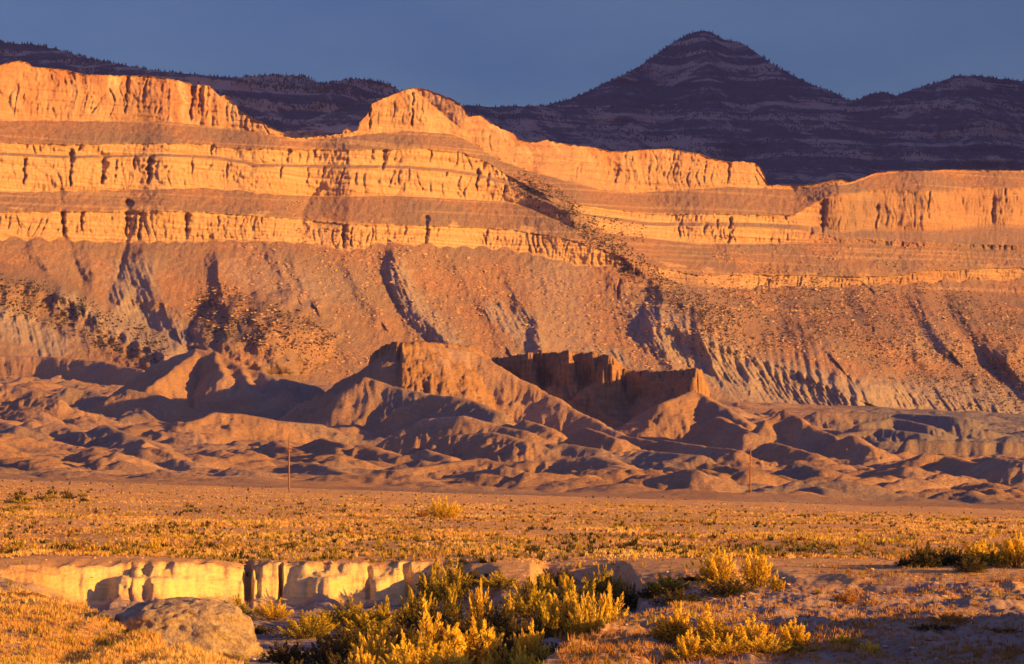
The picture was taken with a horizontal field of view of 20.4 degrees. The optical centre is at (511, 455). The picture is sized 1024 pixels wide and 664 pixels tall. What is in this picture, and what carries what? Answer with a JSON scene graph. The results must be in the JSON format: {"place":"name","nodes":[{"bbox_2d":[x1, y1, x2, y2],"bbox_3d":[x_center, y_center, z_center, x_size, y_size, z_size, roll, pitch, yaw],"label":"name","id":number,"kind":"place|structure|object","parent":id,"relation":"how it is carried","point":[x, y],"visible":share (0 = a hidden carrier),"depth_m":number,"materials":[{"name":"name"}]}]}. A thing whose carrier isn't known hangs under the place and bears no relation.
{"place":"outdoors","nodes":[
{"label":"outdoors","id":0,"kind":"place"},
{"bbox_2d":[284,97,385,137],"bbox_3d":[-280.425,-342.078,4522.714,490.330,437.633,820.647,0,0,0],"label":"mountain","id":1,"kind":"structure","parent":0,"point":[350,114],"depth_m":4315.97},
{"bbox_2d":[283,96,387,137],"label":"hillside forest","id":2,"kind":"object","parent":1,"relation":"on","point":[303,124],"visible":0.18,"depth_m":4329.01,"materials":[{"name":"green plant"}]},
{"bbox_2d":[0,61,1023,413],"bbox_3d":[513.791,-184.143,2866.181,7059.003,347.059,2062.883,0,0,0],"label":"cliffs","id":3,"kind":"structure","parent":0,"point":[126,199],"depth_m":2568.15,"materials":[{"name":"stone"}]},
{"bbox_2d":[0,170,1023,413],"bbox_3d":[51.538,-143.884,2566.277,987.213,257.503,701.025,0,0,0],"label":"boulders","id":4,"kind":"object","parent":3,"relation":"on","point":[593,231],"visible":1,"depth_m":2652.77,"materials":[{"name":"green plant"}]},
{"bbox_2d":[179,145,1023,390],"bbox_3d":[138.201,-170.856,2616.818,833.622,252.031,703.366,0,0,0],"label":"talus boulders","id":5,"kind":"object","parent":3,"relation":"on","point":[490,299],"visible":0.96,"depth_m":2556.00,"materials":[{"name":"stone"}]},
{"bbox_2d":[0,341,1023,510],"bbox_3d":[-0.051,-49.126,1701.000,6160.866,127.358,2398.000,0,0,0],"label":"badlands","id":6,"kind":"structure","parent":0,"point":[424,416],"depth_m":1047.15,"materials":[{"name":"stone"}]},
{"bbox_2d":[750,450,752,492],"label":"utility pole","id":7,"kind":"object","parent":6,"relation":"on","point":[750,469],"visible":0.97,"depth_m":555.93,"materials":[{"name":"brown wood"}]},
{"bbox_2d":[0,479,1023,663],"bbox_3d":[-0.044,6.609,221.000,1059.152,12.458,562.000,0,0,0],"label":"ground","id":8,"kind":"structure","parent":0,"point":[329,585],"depth_m":134.77,"materials":[{"name":"soil"}]},
{"bbox_2d":[0,590,40,596],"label":"desert bush","id":9,"kind":"object","parent":8,"relation":"on","point":[24,593],"visible":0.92,"depth_m":111.85,"materials":[{"name":"plant"}]},
{"bbox_2d":[74,542,87,549],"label":"shrub","id":10,"kind":"object","parent":8,"relation":"on","point":[78,547],"visible":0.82,"depth_m":148.99,"materials":[{"name":"plant"}]},
{"bbox_2d":[0,584,243,663],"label":"bank grass","id":11,"kind":"structure","parent":8,"relation":"on","point":[186,652],"depth_m":87.55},
{"bbox_2d":[113,596,262,659],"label":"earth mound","id":12,"kind":"object","parent":8,"relation":"on","point":[226,629],"visible":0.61,"depth_m":99.19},
{"bbox_2d":[224,593,256,619],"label":"desert bush","id":13,"kind":"object","parent":8,"relation":"on","point":[238,602],"visible":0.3,"depth_m":123.00,"materials":[{"name":"yellow plant"}]},
{"bbox_2d":[254,624,279,634],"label":"desert bush","id":14,"kind":"object","parent":8,"relation":"on","point":[262,629],"visible":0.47,"depth_m":111.86,"materials":[{"name":"green plant"}]},
{"bbox_2d":[251,598,293,620],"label":"desert bush","id":15,"kind":"object","parent":8,"relation":"on","point":[271,612],"visible":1,"depth_m":121.82,"materials":[{"name":"yellow plant"}]},
{"bbox_2d":[256,640,314,663],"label":"desert bush","id":16,"kind":"object","parent":8,"relation":"on","point":[279,656],"visible":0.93,"depth_m":96.72,"materials":[{"name":"green plant"}]},
{"bbox_2d":[270,656,302,663],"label":"desert bush","id":17,"kind":"object","parent":8,"relation":"on","point":[292,661],"visible":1,"depth_m":89.89,"materials":[{"name":"green plant"}]},
{"bbox_2d":[288,438,291,489],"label":"utility pole","id":18,"kind":"object","parent":8,"relation":"on","point":[289,449],"visible":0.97,"depth_m":477.94,"materials":[{"name":"brown wood"}]},
{"bbox_2d":[271,609,336,639],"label":"desert bush","id":19,"kind":"object","parent":8,"relation":"on","point":[314,630],"visible":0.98,"depth_m":109.62,"materials":[{"name":"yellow plant"}]},
{"bbox_2d":[298,610,341,628],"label":"desert bush","id":20,"kind":"object","parent":8,"relation":"on","point":[322,617],"visible":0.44,"depth_m":116.72,"materials":[{"name":"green plant"}]},
{"bbox_2d":[299,634,355,663],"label":"desert bush","id":21,"kind":"object","parent":8,"relation":"on","point":[338,647],"visible":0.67,"depth_m":95.74,"materials":[{"name":"green plant"}]},
{"bbox_2d":[315,649,362,663],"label":"desert bush","id":22,"kind":"object","parent":8,"relation":"on","point":[336,660],"visible":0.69,"depth_m":90.02,"materials":[{"name":"green plant"}]},
{"bbox_2d":[316,597,378,626],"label":"desert bush","id":23,"kind":"object","parent":8,"relation":"on","point":[340,614],"visible":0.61,"depth_m":118.03,"materials":[{"name":"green plant"}]},
{"bbox_2d":[316,625,383,650],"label":"desert bush","id":24,"kind":"object","parent":8,"relation":"on","point":[353,637],"visible":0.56,"depth_m":103.66,"materials":[{"name":"green plant"}]},
{"bbox_2d":[348,645,379,663],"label":"desert bush","id":25,"kind":"object","parent":8,"relation":"on","point":[366,658],"visible":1,"depth_m":87.94,"materials":[{"name":"yellow plant"}]},
{"bbox_2d":[334,612,396,636],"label":"desert bush","id":26,"kind":"object","parent":8,"relation":"on","point":[363,623],"visible":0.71,"depth_m":110.61,"materials":[{"name":"green plant"}]},
{"bbox_2d":[346,625,408,663],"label":"desert bush","id":27,"kind":"object","parent":8,"relation":"on","point":[371,649],"visible":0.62,"depth_m":94.69,"materials":[{"name":"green plant"}]},
{"bbox_2d":[366,595,409,626],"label":"desert bush","id":28,"kind":"object","parent":8,"relation":"on","point":[384,613],"visible":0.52,"depth_m":116.72,"materials":[{"name":"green plant"}]},
{"bbox_2d":[372,621,417,647],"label":"desert bush","id":29,"kind":"object","parent":8,"relation":"on","point":[395,632],"visible":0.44,"depth_m":105.67,"materials":[{"name":"green plant"}]},
{"bbox_2d":[380,645,418,663],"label":"desert bush","id":30,"kind":"object","parent":8,"relation":"on","point":[404,660],"visible":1,"depth_m":88.04,"materials":[{"name":"yellow plant"}]},
{"bbox_2d":[378,629,448,663],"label":"desert bush","id":31,"kind":"object","parent":8,"relation":"on","point":[419,654],"visible":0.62,"depth_m":91.99,"materials":[{"name":"yellow plant"}]},
{"bbox_2d":[393,585,440,623],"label":"desert bush","id":32,"kind":"object","parent":8,"relation":"on","point":[411,598],"visible":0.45,"depth_m":120.72,"materials":[{"name":"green plant"}]},
{"bbox_2d":[416,509,427,516],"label":"desert bush","id":33,"kind":"object","parent":8,"relation":"on","point":[422,513],"visible":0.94,"depth_m":239.91,"materials":[{"name":"plant"}]},
{"bbox_2d":[395,598,457,633],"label":"desert bush","id":34,"kind":"object","parent":8,"relation":"on","point":[417,617],"visible":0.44,"depth_m":113.96,"materials":[{"name":"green plant"}]},
{"bbox_2d":[414,557,446,603],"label":"desert bush","id":35,"kind":"object","parent":8,"relation":"on","point":[422,587],"visible":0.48,"depth_m":130.68,"materials":[{"name":"yellow plant"}]},
{"bbox_2d":[399,598,465,658],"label":"desert bush","id":36,"kind":"object","parent":8,"relation":"on","point":[428,628],"visible":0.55,"depth_m":94.09,"materials":[{"name":"yellow plant"}]},
{"bbox_2d":[424,495,462,518],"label":"desert bush","id":37,"kind":"object","parent":8,"relation":"on","point":[442,512],"visible":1,"depth_m":234.57,"materials":[{"name":"yellow plant"}]},
{"bbox_2d":[430,643,464,663],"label":"desert bush","id":38,"kind":"object","parent":8,"relation":"on","point":[448,659],"visible":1,"depth_m":86.92,"materials":[{"name":"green plant"}]},
{"bbox_2d":[424,642,474,663],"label":"desert bush","id":39,"kind":"object","parent":8,"relation":"on","point":[460,652],"visible":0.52,"depth_m":91.04,"materials":[{"name":"yellow plant"}]},
{"bbox_2d":[427,557,474,599],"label":"desert bush","id":40,"kind":"object","parent":8,"relation":"on","point":[462,590],"visible":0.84,"depth_m":127.76,"materials":[{"name":"green plant"}]},
{"bbox_2d":[441,586,463,624],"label":"desert bush","id":41,"kind":"object","parent":8,"relation":"on","point":[452,603],"visible":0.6,"depth_m":117.88,"materials":[{"name":"yellow plant"}]},
{"bbox_2d":[440,612,491,639],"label":"desert bush","id":42,"kind":"object","parent":8,"relation":"on","point":[464,627],"visible":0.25,"depth_m":107.92,"materials":[{"name":"green plant"}]},
{"bbox_2d":[449,568,488,585],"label":"desert bush","id":43,"kind":"object","parent":8,"relation":"on","point":[475,574],"visible":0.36,"depth_m":132.76,"materials":[{"name":"green plant"}]},
{"bbox_2d":[464,576,493,621],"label":"desert bush","id":44,"kind":"object","parent":8,"relation":"on","point":[479,602],"visible":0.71,"depth_m":117.83,"materials":[{"name":"yellow plant"}]},
{"bbox_2d":[449,615,509,663],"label":"desert bush","id":45,"kind":"object","parent":8,"relation":"on","point":[472,648],"visible":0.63,"depth_m":94.81,"materials":[{"name":"yellow plant"}]},
{"bbox_2d":[481,651,492,663],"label":"desert bush","id":46,"kind":"object","parent":8,"relation":"on","point":[489,658],"visible":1,"depth_m":88.89,"materials":[{"name":"green plant"}]},
{"bbox_2d":[462,599,520,639],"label":"desert bush","id":47,"kind":"object","parent":8,"relation":"on","point":[502,619],"visible":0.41,"depth_m":111.60,"materials":[{"name":"green plant"}]},
{"bbox_2d":[476,633,521,663],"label":"desert bush","id":48,"kind":"object","parent":8,"relation":"on","point":[510,644],"visible":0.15,"depth_m":96.65,"materials":[{"name":"green plant"}]},
{"bbox_2d":[473,569,525,589],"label":"desert bush","id":49,"kind":"object","parent":8,"relation":"on","point":[497,580],"visible":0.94,"depth_m":127.74,"materials":[{"name":"green plant"}]},
{"bbox_2d":[490,643,522,663],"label":"desert bush","id":50,"kind":"object","parent":8,"relation":"on","point":[499,660],"visible":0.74,"depth_m":92.98,"materials":[{"name":"green plant"}]},
{"bbox_2d":[503,591,516,629],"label":"desert bush","id":51,"kind":"object","parent":8,"relation":"on","point":[510,606],"visible":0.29,"depth_m":114.85,"materials":[{"name":"yellow plant"}]},
{"bbox_2d":[0,479,1023,569],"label":"dry grass","id":52,"kind":"structure","parent":8,"relation":"on","point":[449,551],"depth_m":187.22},
{"bbox_2d":[0,480,1023,576],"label":"desert scrub","id":53,"kind":"object","parent":8,"relation":"on","point":[391,551],"visible":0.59,"depth_m":169.57,"materials":[{"name":"yellow plant"}]},
{"bbox_2d":[0,479,1023,560],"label":"dark scrub","id":54,"kind":"object","parent":8,"relation":"on","point":[537,549],"visible":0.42,"depth_m":172.02,"materials":[{"name":"green plant"}]},
{"bbox_2d":[0,481,1023,576],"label":"rusty weeds","id":55,"kind":"object","parent":8,"relation":"on","point":[633,558],"visible":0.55,"depth_m":183.23,"materials":[{"name":"plant"}]},
{"bbox_2d":[0,559,1023,663],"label":"sage tufts","id":56,"kind":"object","parent":8,"relation":"on","point":[606,620],"visible":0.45,"depth_m":91.69,"materials":[{"name":"yellow plant"}]},
{"bbox_2d":[1,501,1023,662],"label":"pebbles","id":57,"kind":"object","parent":8,"relation":"on","point":[883,646],"visible":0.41,"depth_m":121.53,"materials":[{"name":"stone"}]},
{"bbox_2d":[494,616,547,646],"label":"desert bush","id":58,"kind":"object","parent":8,"relation":"on","point":[523,626],"visible":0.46,"depth_m":105.75,"materials":[{"name":"green plant"}]},
{"bbox_2d":[511,646,539,663],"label":"desert bush","id":59,"kind":"object","parent":8,"relation":"on","point":[532,658],"visible":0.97,"depth_m":88.97,"materials":[{"name":"green plant"}]},
{"bbox_2d":[503,618,553,662],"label":"desert bush","id":60,"kind":"object","parent":8,"relation":"on","point":[532,644],"visible":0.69,"depth_m":94.70,"materials":[{"name":"green plant"}]},
{"bbox_2d":[498,574,559,618],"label":"desert bush","id":61,"kind":"object","parent":8,"relation":"on","point":[528,596],"visible":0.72,"depth_m":120.70,"materials":[{"name":"green plant"}]},
{"bbox_2d":[530,572,554,607],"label":"desert bush","id":62,"kind":"object","parent":8,"relation":"on","point":[541,584],"visible":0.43,"depth_m":126.85,"materials":[{"name":"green plant"}]},
{"bbox_2d":[527,601,560,637],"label":"desert bush","id":63,"kind":"object","parent":8,"relation":"on","point":[543,618],"visible":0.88,"depth_m":111.83,"materials":[{"name":"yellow plant"}]},
{"bbox_2d":[537,641,560,658],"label":"desert bush","id":64,"kind":"object","parent":8,"relation":"on","point":[554,648],"visible":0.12,"depth_m":97.84,"materials":[{"name":"green plant"}]},
{"bbox_2d":[536,567,580,586],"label":"desert bush","id":65,"kind":"object","parent":8,"relation":"on","point":[555,578],"visible":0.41,"depth_m":133.94,"materials":[{"name":"green plant"}]},
{"bbox_2d":[545,579,589,636],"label":"desert bush","id":66,"kind":"object","parent":8,"relation":"on","point":[565,607],"visible":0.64,"depth_m":112.74,"materials":[{"name":"yellow plant"}]},
{"bbox_2d":[541,572,600,602],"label":"desert bush","id":67,"kind":"object","parent":8,"relation":"on","point":[587,588],"visible":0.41,"depth_m":125.72,"materials":[{"name":"yellow plant"}]},
{"bbox_2d":[574,589,600,613],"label":"desert bush","id":68,"kind":"object","parent":8,"relation":"on","point":[596,596],"visible":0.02,"depth_m":117.69,"materials":[{"name":"yellow plant"}]},
{"bbox_2d":[563,591,614,640],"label":"desert bush","id":69,"kind":"object","parent":8,"relation":"on","point":[590,623],"visible":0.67,"depth_m":109.74,"materials":[{"name":"yellow plant"}]},
{"bbox_2d":[581,564,626,595],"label":"desert bush","id":70,"kind":"object","parent":8,"relation":"on","point":[601,586],"visible":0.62,"depth_m":129.98,"materials":[{"name":"yellow plant"}]},
{"bbox_2d":[587,580,629,622],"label":"desert bush","id":71,"kind":"object","parent":8,"relation":"on","point":[607,600],"visible":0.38,"depth_m":111.81,"materials":[{"name":"yellow plant"}]},
{"bbox_2d":[611,582,637,610],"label":"desert bush","id":72,"kind":"object","parent":8,"relation":"on","point":[628,599],"visible":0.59,"depth_m":123.67,"materials":[{"name":"green plant"}]},
{"bbox_2d":[622,541,639,545],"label":"desert bush","id":73,"kind":"object","parent":8,"relation":"on","point":[630,543],"visible":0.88,"depth_m":159.75,"materials":[{"name":"green plant"}]},
{"bbox_2d":[636,582,659,598],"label":"desert bush","id":74,"kind":"object","parent":8,"relation":"on","point":[645,593],"visible":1,"depth_m":121.80,"materials":[{"name":"green plant"}]},
{"bbox_2d":[646,572,691,593],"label":"desert bush","id":75,"kind":"object","parent":8,"relation":"on","point":[668,583],"visible":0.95,"depth_m":121.70,"materials":[{"name":"green plant"}]},
{"bbox_2d":[650,600,695,643],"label":"desert bush","id":76,"kind":"object","parent":8,"relation":"on","point":[674,626],"visible":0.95,"depth_m":83.67,"materials":[{"name":"yellow plant"}]},
{"bbox_2d":[650,586,707,606],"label":"desert bush","id":77,"kind":"object","parent":8,"relation":"on","point":[668,596],"visible":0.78,"depth_m":117.66,"materials":[{"name":"green plant"}]},
{"bbox_2d":[665,627,711,662],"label":"desert bush","id":78,"kind":"object","parent":8,"relation":"on","point":[687,647],"visible":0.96,"depth_m":77.76,"materials":[{"name":"yellow plant"}]},
{"bbox_2d":[678,574,703,580],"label":"desert bush","id":79,"kind":"object","parent":8,"relation":"on","point":[688,578],"visible":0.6,"depth_m":123.62,"materials":[{"name":"green plant"}]},
{"bbox_2d":[691,603,735,644],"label":"desert bush","id":80,"kind":"object","parent":8,"relation":"on","point":[709,630],"visible":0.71,"depth_m":83.00,"materials":[{"name":"yellow plant"}]},
{"bbox_2d":[694,546,743,587],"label":"desert bush","id":81,"kind":"object","parent":8,"relation":"on","point":[715,571],"visible":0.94,"depth_m":120.77,"materials":[{"name":"yellow plant"}]},
{"bbox_2d":[699,632,751,656],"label":"desert bush","id":82,"kind":"object","parent":8,"relation":"on","point":[723,648],"visible":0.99,"depth_m":77.80,"materials":[{"name":"yellow plant"}]},
{"bbox_2d":[698,577,758,597],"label":"desert bush","id":83,"kind":"object","parent":8,"relation":"on","point":[736,588],"visible":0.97,"depth_m":118.59,"materials":[{"name":"green plant"}]},
{"bbox_2d":[717,614,776,649],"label":"desert bush","id":84,"kind":"object","parent":8,"relation":"on","point":[747,632],"visible":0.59,"depth_m":82.71,"materials":[{"name":"yellow plant"}]},
{"bbox_2d":[735,545,774,588],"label":"desert bush","id":85,"kind":"object","parent":8,"relation":"on","point":[754,575],"visible":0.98,"depth_m":121.79,"materials":[{"name":"yellow plant"}]},
{"bbox_2d":[739,634,793,655],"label":"desert bush","id":86,"kind":"object","parent":8,"relation":"on","point":[760,644],"visible":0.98,"depth_m":77.76,"materials":[{"name":"yellow plant"}]},
{"bbox_2d":[769,569,785,591],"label":"desert bush","id":87,"kind":"object","parent":8,"relation":"on","point":[777,584],"visible":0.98,"depth_m":119.88,"materials":[{"name":"yellow plant"}]},
{"bbox_2d":[555,561,1023,663],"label":"weeds","id":88,"kind":"object","parent":8,"relation":"on","point":[609,648],"visible":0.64,"depth_m":86.82,"materials":[{"name":"plant"}]},
{"bbox_2d":[774,616,816,646],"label":"desert bush","id":89,"kind":"object","parent":8,"relation":"on","point":[789,635],"visible":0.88,"depth_m":83.73,"materials":[{"name":"yellow plant"}]},
{"bbox_2d":[783,645,818,653],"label":"desert bush","id":90,"kind":"object","parent":8,"relation":"on","point":[797,648],"visible":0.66,"depth_m":78.79,"materials":[{"name":"green plant"}]},
{"bbox_2d":[825,633,863,646],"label":"desert bush","id":91,"kind":"object","parent":8,"relation":"on","point":[846,640],"visible":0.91,"depth_m":82.93,"materials":[{"name":"green plant"}]},
{"bbox_2d":[834,586,863,604],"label":"desert bush","id":92,"kind":"object","parent":8,"relation":"on","point":[850,599],"visible":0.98,"depth_m":107.82,"materials":[{"name":"plant"}]},
{"bbox_2d":[856,639,888,658],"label":"desert bush","id":93,"kind":"object","parent":8,"relation":"on","point":[873,646],"visible":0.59,"depth_m":81.93,"materials":[{"name":"green plant"}]},
{"bbox_2d":[893,555,912,566],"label":"desert bush","id":94,"kind":"object","parent":8,"relation":"on","point":[900,563],"visible":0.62,"depth_m":126.86,"materials":[{"name":"green plant"}]},
{"bbox_2d":[904,540,944,567],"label":"desert bush","id":95,"kind":"object","parent":8,"relation":"on","point":[920,559],"visible":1,"depth_m":124.61,"materials":[{"name":"green plant"}]},
{"bbox_2d":[909,623,958,629],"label":"desert bush","id":96,"kind":"object","parent":8,"relation":"on","point":[935,626],"visible":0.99,"depth_m":85.79,"materials":[{"name":"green plant"}]},
{"bbox_2d":[927,547,960,564],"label":"desert bush","id":97,"kind":"object","parent":8,"relation":"on","point":[944,551],"visible":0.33,"depth_m":126.90,"materials":[{"name":"green plant"}]},
{"bbox_2d":[922,608,976,623],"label":"desert bush","id":98,"kind":"object","parent":8,"relation":"on","point":[953,617],"visible":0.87,"depth_m":96.64,"materials":[{"name":"plant"}]},
{"bbox_2d":[941,549,971,565],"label":"desert bush","id":99,"kind":"object","parent":8,"relation":"on","point":[950,558],"visible":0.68,"depth_m":125.68,"materials":[{"name":"green plant"}]},
{"bbox_2d":[953,556,989,572],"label":"desert bush","id":100,"kind":"object","parent":8,"relation":"on","point":[970,566],"visible":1,"depth_m":121.80,"materials":[{"name":"green plant"}]},
{"bbox_2d":[961,537,997,564],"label":"desert bush","id":101,"kind":"object","parent":8,"relation":"on","point":[981,547],"visible":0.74,"depth_m":125.85,"materials":[{"name":"yellow plant"}]},
{"bbox_2d":[967,550,1008,566],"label":"desert bush","id":102,"kind":"object","parent":8,"relation":"on","point":[990,560],"visible":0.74,"depth_m":124.67,"materials":[{"name":"green plant"}]},
{"bbox_2d":[993,627,1023,633],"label":"desert bush","id":103,"kind":"object","parent":8,"relation":"on","point":[1009,630],"visible":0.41,"depth_m":87.80,"materials":[{"name":"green plant"}]},
{"bbox_2d":[995,529,1023,567],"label":"desert bush","id":104,"kind":"object","parent":8,"relation":"on","point":[1014,552],"visible":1,"depth_m":123.81,"materials":[{"name":"yellow plant"}]},
{"bbox_2d":[0,31,1023,185],"bbox_3d":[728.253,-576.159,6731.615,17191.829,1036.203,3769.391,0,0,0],"label":"mountains","id":105,"kind":"structure","parent":0,"point":[785,97],"depth_m":6659.55,"materials":[{"name":"stone"}]},
{"bbox_2d":[0,30,1023,184],"bbox_3d":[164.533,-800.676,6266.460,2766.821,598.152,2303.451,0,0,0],"label":"mountain forest","id":106,"kind":"object","parent":105,"relation":"on","point":[725,154],"visible":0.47,"depth_m":6618.39,"materials":[{"name":"green plant"}]},
{"bbox_2d":[0,0,1023,106],"label":"sky","id":107,"kind":"structure","parent":0,"point":[486,53],"materials":[{"name":"blue"}]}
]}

